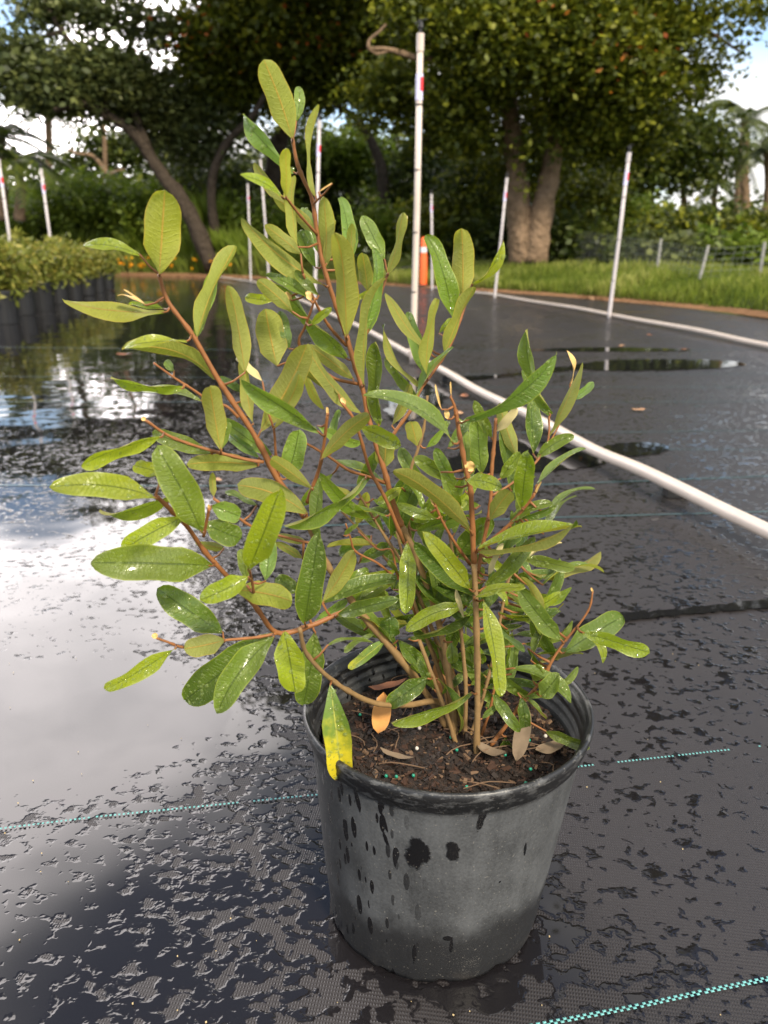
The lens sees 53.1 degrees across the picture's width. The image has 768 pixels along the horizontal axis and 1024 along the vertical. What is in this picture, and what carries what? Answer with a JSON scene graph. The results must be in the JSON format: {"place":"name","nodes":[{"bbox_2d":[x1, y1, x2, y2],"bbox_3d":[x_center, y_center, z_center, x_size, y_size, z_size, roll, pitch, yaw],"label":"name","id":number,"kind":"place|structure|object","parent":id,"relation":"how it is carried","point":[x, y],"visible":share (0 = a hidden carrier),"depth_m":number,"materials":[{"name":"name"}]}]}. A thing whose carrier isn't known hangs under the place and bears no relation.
{"place":"outdoors","nodes":[
{"label":"outdoors","id":0,"kind":"place"},
{"bbox_2d":[0,123,65,220],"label":"palm tree","id":1,"kind":"object","parent":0,"point":[6,131],"visible":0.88,"depth_m":20.19,"materials":[{"name":"green plant"}]},
{"bbox_2d":[1,107,97,190],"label":"palm tree","id":2,"kind":"object","parent":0,"point":[48,135],"visible":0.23,"depth_m":27.19,"materials":[{"name":"green plant"}]},
{"bbox_2d":[132,196,226,239],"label":"shrub","id":3,"kind":"object","parent":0,"point":[185,225],"visible":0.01,"depth_m":21.01,"materials":[{"name":"green plant"}]},
{"bbox_2d":[307,182,390,252],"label":"shrub","id":4,"kind":"object","parent":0,"point":[336,212],"visible":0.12,"depth_m":25.49,"materials":[{"name":"green plant"}]},
{"bbox_2d":[0,276,767,1023],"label":"ground mat","id":5,"kind":"object","parent":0,"point":[156,830],"visible":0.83,"depth_m":1.05,"materials":[{"name":"black fabric"}]},
{"bbox_2d":[0,159,10,248],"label":"sprinkler riser","id":6,"kind":"object","parent":5,"relation":"on","point":[4,205],"visible":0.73,"depth_m":8.82,"materials":[{"name":"plastic"}]},
{"bbox_2d":[0,226,38,251],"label":"potted shrub","id":7,"kind":"object","parent":5,"relation":"on","point":[14,234],"visible":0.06,"depth_m":9.58,"materials":[{"name":"green plant"}]},
{"bbox_2d":[0,238,39,323],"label":"potted shrub","id":8,"kind":"object","parent":5,"relation":"on","point":[11,294],"visible":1,"depth_m":6.70,"materials":[{"name":"green plant"}]},
{"bbox_2d":[6,238,49,314],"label":"potted shrub","id":9,"kind":"object","parent":5,"relation":"on","point":[27,305],"visible":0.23,"depth_m":7.71,"materials":[{"name":"green plant"}]},
{"bbox_2d":[9,234,70,309],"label":"potted shrub","id":10,"kind":"object","parent":5,"relation":"on","point":[44,298],"visible":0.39,"depth_m":8.45,"materials":[{"name":"green plant"}]},
{"bbox_2d":[39,163,50,235],"bbox_3d":[-4.383,-3.652,10.059,0.060,1.677,0.041,11,21,28],"label":"sprinkler riser","id":11,"kind":"object","parent":5,"relation":"on","point":[44,198],"visible":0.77,"depth_m":9.91,"materials":[{"name":"plastic"}]},
{"bbox_2d":[32,234,82,303],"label":"potted shrub","id":12,"kind":"object","parent":5,"relation":"on","point":[60,293],"visible":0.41,"depth_m":9.33,"materials":[{"name":"green plant"}]},
{"bbox_2d":[41,231,82,248],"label":"potted shrub","id":13,"kind":"object","parent":5,"relation":"on","point":[66,243],"visible":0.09,"depth_m":12.43,"materials":[{"name":"green plant"}]},
{"bbox_2d":[62,245,92,299],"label":"potted shrub","id":14,"kind":"object","parent":5,"relation":"on","point":[76,292],"visible":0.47,"depth_m":10.26,"materials":[{"name":"green plant"}]},
{"bbox_2d":[67,242,109,294],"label":"potted shrub","id":15,"kind":"object","parent":5,"relation":"on","point":[93,269],"visible":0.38,"depth_m":11.17,"materials":[{"name":"green plant"}]},
{"bbox_2d":[77,238,119,291],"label":"potted shrub","id":16,"kind":"object","parent":5,"relation":"on","point":[101,282],"visible":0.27,"depth_m":12.11,"materials":[{"name":"green plant"}]},
{"bbox_2d":[98,249,121,289],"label":"potted shrub","id":17,"kind":"object","parent":5,"relation":"on","point":[110,284],"visible":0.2,"depth_m":12.98,"materials":[{"name":"green plant"}]},
{"bbox_2d":[313,113,322,311],"bbox_3d":[-0.683,-3.044,7.904,0.161,1.904,0.041,0,19,0],"label":"sprinkler riser","id":18,"kind":"object","parent":5,"relation":"on","point":[318,174],"visible":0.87,"depth_m":7.78,"materials":[{"name":"plastic"}]},
{"bbox_2d":[4,653,720,1022],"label":"grit","id":19,"kind":"object","parent":5,"relation":"on","point":[452,1015],"visible":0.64,"depth_m":0.70,"materials":[{"name":"grey gravel"}]},
{"bbox_2d":[383,377,449,422],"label":"puddle","id":20,"kind":"object","parent":5,"relation":"on","point":[430,391],"visible":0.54,"depth_m":3.37,"materials":[{"name":"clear liquid"}]},
{"bbox_2d":[430,190,432,289],"bbox_3d":[0.779,-4.463,12.656,0.092,1.573,0.041,0,19,0],"label":"sprinkler riser","id":21,"kind":"object","parent":5,"relation":"on","point":[431,205],"visible":0.88,"depth_m":12.56,"materials":[{"name":"plastic"}]},
{"bbox_2d":[303,635,593,981],"bbox_3d":[0.056,0.271,0.722,0.256,0.216,0.254,0,19,0],"label":"plant pot","id":22,"kind":"object","parent":5,"relation":"on","point":[439,847],"visible":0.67,"depth_m":0.64,"materials":[{"name":"black plastic"}]},
{"bbox_2d":[49,59,649,779],"bbox_3d":[-0.009,-0.041,0.612,0.471,0.564,0.220,-7,20,-20],"label":"bushy plant","id":23,"kind":"object","parent":22,"relation":"in","point":[429,583],"visible":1,"depth_m":0.61,"materials":[{"name":"green plant"}]},
{"bbox_2d":[372,692,390,733],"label":"dry leaf","id":24,"kind":"object","parent":22,"relation":"on","point":[381,716],"visible":0.84,"depth_m":0.70,"materials":[{"name":"orange plant"}]},
{"bbox_2d":[368,678,406,689],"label":"dry leaf","id":25,"kind":"object","parent":22,"relation":"on","point":[390,684],"visible":1,"depth_m":0.77,"materials":[{"name":"brown plant"}]},
{"bbox_2d":[380,747,412,758],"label":"dry leaf","id":26,"kind":"object","parent":22,"relation":"on","point":[394,754],"visible":1,"depth_m":0.66,"materials":[{"name":"beige plant"}]},
{"bbox_2d":[433,665,455,692],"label":"dry leaf","id":27,"kind":"object","parent":22,"relation":"on","point":[436,676],"visible":0.25,"depth_m":0.74,"materials":[{"name":"brown plant"}]},
{"bbox_2d":[477,742,505,755],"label":"dry leaf","id":28,"kind":"object","parent":22,"relation":"on","point":[491,751],"visible":1,"depth_m":0.67,"materials":[{"name":"beige plant"}]},
{"bbox_2d":[512,713,531,760],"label":"dry leaf","id":29,"kind":"object","parent":22,"relation":"on","point":[521,738],"visible":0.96,"depth_m":0.67,"materials":[{"name":"beige plant"}]},
{"bbox_2d":[535,741,563,753],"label":"dry leaf","id":30,"kind":"object","parent":22,"relation":"on","point":[550,747],"visible":1,"depth_m":0.67,"materials":[{"name":"beige plant"}]},
{"bbox_2d":[220,276,767,539],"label":"irrigation pipe","id":31,"kind":"object","parent":5,"relation":"on","point":[673,487],"visible":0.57,"depth_m":2.02,"materials":[{"name":"white plastic"}]},
{"bbox_2d":[247,180,251,283],"bbox_3d":[-2.655,-5.514,15.182,0.094,1.928,0.041,0,19,0],"label":"sprinkler riser","id":32,"kind":"object","parent":31,"relation":"on","point":[249,239],"visible":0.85,"depth_m":15.22,"materials":[{"name":"plastic"}]},
{"bbox_2d":[258,155,269,279],"bbox_3d":[-1.956,-4.713,12.580,0.103,2.075,0.041,0,19,0],"label":"sprinkler riser","id":33,"kind":"object","parent":31,"relation":"on","point":[260,163],"visible":0.46,"depth_m":12.49,"materials":[{"name":"plastic"}]},
{"bbox_2d":[409,18,427,363],"bbox_3d":[0.180,-1.639,4.070,0.074,1.693,0.040,0,19,0],"label":"sprinkler riser","id":34,"kind":"object","parent":31,"relation":"on","point":[418,137],"visible":0.98,"depth_m":4.01,"materials":[{"name":"white plastic"}]},
{"bbox_2d":[493,172,509,297],"bbox_3d":[1.581,-3.699,10.342,0.150,1.606,0.041,0,19,0],"label":"sprinkler riser","id":35,"kind":"object","parent":5,"relation":"on","point":[501,231],"visible":0.91,"depth_m":10.28,"materials":[{"name":"plastic"}]},
{"bbox_2d":[454,367,579,381],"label":"puddle","id":36,"kind":"object","parent":5,"relation":"on","point":[556,369],"visible":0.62,"depth_m":3.91,"materials":[{"name":"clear liquid"}]},
{"bbox_2d":[448,440,605,472],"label":"puddle","id":37,"kind":"object","parent":5,"relation":"on","point":[577,460],"visible":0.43,"depth_m":2.32,"materials":[{"name":"black liquid"}]},
{"bbox_2d":[430,286,767,347],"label":"irrigation pipe","id":38,"kind":"object","parent":5,"relation":"on","point":[716,334],"visible":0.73,"depth_m":6.60,"materials":[{"name":"white plastic"}]},
{"bbox_2d":[536,347,685,351],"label":"puddle","id":39,"kind":"object","parent":5,"relation":"on","point":[619,349],"visible":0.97,"depth_m":4.97,"materials":[{"name":"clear liquid"}]},
{"bbox_2d":[607,144,633,317],"bbox_3d":[2.199,-2.584,7.157,0.104,1.529,0.041,0,19,0],"label":"sprinkler riser","id":40,"kind":"object","parent":5,"relation":"on","point":[625,183],"visible":0.99,"depth_m":7.14,"materials":[{"name":"plastic"}]},
{"bbox_2d":[603,442,668,455],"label":"puddle","id":41,"kind":"object","parent":5,"relation":"on","point":[634,448],"visible":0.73,"depth_m":2.45,"materials":[{"name":"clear liquid"}]},
{"bbox_2d":[569,359,746,370],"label":"puddle","id":42,"kind":"object","parent":5,"relation":"on","point":[644,364],"visible":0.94,"depth_m":4.30,"materials":[{"name":"black liquid"}]},
{"bbox_2d":[563,599,767,633],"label":"puddle","id":43,"kind":"object","parent":5,"relation":"on","point":[732,606],"visible":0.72,"depth_m":1.34,"materials":[{"name":"black liquid"}]},
{"bbox_2d":[0,0,767,249],"label":"sky","id":44,"kind":"structure","parent":0,"point":[755,95],"materials":[{"name":"white"}]},
{"bbox_2d":[115,272,767,317],"bbox_3d":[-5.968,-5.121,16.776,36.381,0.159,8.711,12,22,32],"label":"dirt strip","id":45,"kind":"object","parent":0,"point":[756,313],"visible":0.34,"depth_m":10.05,"materials":[{"name":"soil"}]},
{"bbox_2d":[0,0,278,271],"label":"broad tree","id":46,"kind":"object","parent":45,"relation":"on","point":[130,92],"visible":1,"depth_m":18.25,"materials":[{"name":"green plant"}]},
{"bbox_2d":[0,222,309,264],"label":"weeds","id":47,"kind":"object","parent":45,"relation":"on","point":[224,237],"visible":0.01,"depth_m":20.36,"materials":[{"name":"green plant"}]},
{"bbox_2d":[117,256,231,269],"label":"wildflowers","id":48,"kind":"object","parent":45,"relation":"on","point":[171,266],"visible":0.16,"depth_m":20.88,"materials":[{"name":"orange plant"}]},
{"bbox_2d":[418,237,429,286],"bbox_3d":[0.715,-4.526,13.931,0.267,0.868,0.267,0,19,0],"label":"marker post","id":49,"kind":"object","parent":45,"relation":"on","point":[423,268],"visible":0.84,"depth_m":13.89,"materials":[{"name":"orange plastic"}]},
{"bbox_2d":[259,250,767,319],"bbox_3d":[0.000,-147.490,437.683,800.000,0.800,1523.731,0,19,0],"label":"ground","id":50,"kind":"structure","parent":0,"point":[749,303],"depth_m":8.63,"materials":[{"name":"green plant"}]},
{"bbox_2d":[0,144,84,221],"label":"palm tree","id":51,"kind":"object","parent":50,"relation":"on","point":[13,160],"visible":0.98,"depth_m":18.16,"materials":[{"name":"green plant"}]},
{"bbox_2d":[0,165,99,241],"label":"shrub","id":52,"kind":"object","parent":50,"relation":"on","point":[32,225],"visible":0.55,"depth_m":21.82,"materials":[{"name":"green plant"}]},
{"bbox_2d":[25,156,150,236],"bbox_3d":[-8.325,-8.713,22.561,4.283,3.042,4.108,0,19,0],"label":"shrub","id":53,"kind":"object","parent":50,"relation":"on","point":[85,194],"visible":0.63,"depth_m":21.58,"materials":[{"name":"green plant"}]},
{"bbox_2d":[0,181,259,241],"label":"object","id":54,"kind":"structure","parent":50,"relation":"on","point":[203,205],"depth_m":21.59,"materials":[{"name":"green plant"}]},
{"bbox_2d":[39,118,169,181],"bbox_3d":[-9.840,-11.688,26.362,4.636,3.316,4.110,6,19,16],"label":"bare tree","id":55,"kind":"object","parent":54,"relation":"on","point":[101,148],"visible":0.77,"depth_m":25.59,"materials":[{"name":"plant"}]},
{"bbox_2d":[80,169,198,248],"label":"shrub","id":56,"kind":"object","parent":50,"relation":"on","point":[135,213],"visible":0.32,"depth_m":21.01,"materials":[{"name":"green plant"}]},
{"bbox_2d":[138,148,262,213],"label":"shrub","id":57,"kind":"object","parent":50,"relation":"on","point":[238,182],"visible":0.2,"depth_m":22.33,"materials":[{"name":"green plant"}]},
{"bbox_2d":[109,242,313,275],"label":"grass","id":58,"kind":"structure","parent":50,"relation":"on","point":[240,265],"depth_m":20.33,"materials":[{"name":"green plant"}]},
{"bbox_2d":[135,0,423,213],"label":"broad tree","id":59,"kind":"object","parent":58,"relation":"on","point":[306,46],"visible":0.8,"depth_m":18.50,"materials":[{"name":"green plant"}]},
{"bbox_2d":[205,178,340,238],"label":"shrub","id":60,"kind":"object","parent":50,"relation":"on","point":[274,217],"visible":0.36,"depth_m":20.70,"materials":[{"name":"green plant"}]},
{"bbox_2d":[245,112,364,220],"bbox_3d":[-2.596,-10.571,24.910,3.992,4.751,3.836,-11,21,-28],"label":"shrub","id":61,"kind":"object","parent":50,"relation":"on","point":[305,198],"visible":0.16,"depth_m":24.16,"materials":[{"name":"green plant"}]},
{"bbox_2d":[289,117,400,208],"bbox_3d":[-0.990,-10.681,24.430,5.199,3.700,4.548,0,19,0],"label":"bushy tree","id":62,"kind":"object","parent":50,"relation":"on","point":[342,154],"visible":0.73,"depth_m":23.63,"materials":[{"name":"green plant"}]},
{"bbox_2d":[337,191,423,260],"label":"shrub","id":63,"kind":"object","parent":50,"relation":"on","point":[381,220],"visible":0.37,"depth_m":20.17,"materials":[{"name":"green plant"}]},
{"bbox_2d":[7,112,762,256],"bbox_3d":[-0.409,-16.073,39.085,94.531,9.656,17.394,0,19,0],"label":"wood","id":64,"kind":"object","parent":50,"relation":"on","point":[250,154],"visible":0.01,"depth_m":35.93,"materials":[{"name":"green plant"}]},
{"bbox_2d":[384,266,418,271],"bbox_3d":[0.406,-4.979,16.111,1.064,0.358,0.567,0,19,0],"label":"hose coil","id":65,"kind":"object","parent":50,"relation":"on","point":[403,267],"visible":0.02,"depth_m":15.82,"materials":[{"name":"black rubber"}]},
{"bbox_2d":[354,127,459,259],"bbox_3d":[1.222,-9.194,22.295,3.532,3.801,3.560,17,25,40],"label":"shrub","id":66,"kind":"object","parent":50,"relation":"on","point":[399,185],"visible":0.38,"depth_m":21.48,"materials":[{"name":"green plant"}]},
{"bbox_2d":[384,173,492,262],"bbox_3d":[1.673,-6.963,18.706,3.328,2.425,3.005,0,19,0],"label":"shrub","id":67,"kind":"object","parent":50,"relation":"on","point":[444,209],"visible":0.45,"depth_m":18.27,"materials":[{"name":"green plant"}]},
{"bbox_2d":[410,130,506,260],"bbox_3d":[2.271,-7.945,19.449,3.102,3.295,3.222,15,24,38],"label":"shrub","id":68,"kind":"object","parent":50,"relation":"on","point":[448,185],"visible":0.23,"depth_m":18.91,"materials":[{"name":"green plant"}]},
{"bbox_2d":[433,198,508,263],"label":"shrub","id":69,"kind":"object","parent":50,"relation":"on","point":[485,241],"visible":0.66,"depth_m":17.55,"materials":[{"name":"green plant"}]},
{"bbox_2d":[246,0,767,264],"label":"broad tree","id":70,"kind":"object","parent":50,"relation":"on","point":[598,78],"visible":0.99,"depth_m":13.09,"materials":[{"name":"green plant"}]},
{"bbox_2d":[505,187,651,266],"bbox_3d":[4.040,-5.571,16.085,3.009,2.306,2.876,0,19,0],"label":"shrub","id":71,"kind":"object","parent":50,"relation":"on","point":[563,237],"visible":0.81,"depth_m":15.54,"materials":[{"name":"green plant"}]},
{"bbox_2d":[536,157,657,241],"bbox_3d":[5.085,-7.320,18.640,3.568,2.576,3.112,-6,19,-16],"label":"shrub","id":72,"kind":"object","parent":50,"relation":"on","point":[593,193],"visible":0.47,"depth_m":17.99,"materials":[{"name":"green plant"}]},
{"bbox_2d":[585,177,693,259],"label":"shrub","id":73,"kind":"object","parent":50,"relation":"on","point":[647,206],"visible":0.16,"depth_m":18.11,"materials":[{"name":"green plant"}]},
{"bbox_2d":[564,78,763,212],"bbox_3d":[7.373,-9.950,21.883,6.484,4.061,4.795,-9,21,-24],"label":"broad tree","id":74,"kind":"object","parent":50,"relation":"on","point":[680,173],"visible":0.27,"depth_m":21.32,"materials":[{"name":"green plant"}]},
{"bbox_2d":[565,231,767,278],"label":"wire fence","id":75,"kind":"object","parent":50,"relation":"on","point":[762,256],"visible":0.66,"depth_m":10.58,"materials":[{"name":"grey metal"}]},
{"bbox_2d":[589,206,745,266],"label":"shrub","id":76,"kind":"object","parent":50,"relation":"on","point":[686,240],"visible":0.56,"depth_m":12.91,"materials":[{"name":"green plant"}]},
{"bbox_2d":[607,192,733,262],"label":"shrub","id":77,"kind":"object","parent":50,"relation":"on","point":[678,215],"visible":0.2,"depth_m":16.52,"materials":[{"name":"green plant"}]},
{"bbox_2d":[689,179,740,212],"bbox_3d":[13.628,-12.784,31.439,2.454,2.013,2.516,8,20,23],"label":"palm tree","id":78,"kind":"object","parent":50,"relation":"on","point":[725,189],"visible":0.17,"depth_m":31.05,"materials":[{"name":"green plant"}]},
{"bbox_2d":[668,185,767,230],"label":"shrub","id":79,"kind":"object","parent":50,"relation":"on","point":[723,215],"visible":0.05,"depth_m":17.46,"materials":[{"name":"green plant"}]},
{"bbox_2d":[678,212,767,267],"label":"shrub","id":80,"kind":"object","parent":50,"relation":"on","point":[741,243],"visible":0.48,"depth_m":12.82,"materials":[{"name":"green plant"}]},
{"bbox_2d":[686,142,763,212],"bbox_3d":[12.514,-11.801,27.728,3.166,2.739,2.823,0,19,0],"label":"palm tree","id":81,"kind":"object","parent":50,"relation":"on","point":[737,193],"visible":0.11,"depth_m":27.81,"materials":[{"name":"green plant"}]},
{"bbox_2d":[703,99,767,209],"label":"palm tree","id":82,"kind":"object","parent":50,"relation":"on","point":[756,124],"visible":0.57,"depth_m":25.09,"materials":[{"name":"green plant"}]},
{"bbox_2d":[703,137,767,213],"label":"palm tree","id":83,"kind":"object","parent":50,"relation":"on","point":[759,152],"visible":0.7,"depth_m":21.85,"materials":[{"name":"green plant"}]},
{"bbox_2d":[705,194,767,265],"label":"shrub","id":84,"kind":"object","parent":50,"relation":"on","point":[756,217],"visible":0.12,"depth_m":15.70,"materials":[{"name":"green plant"}]}
]}

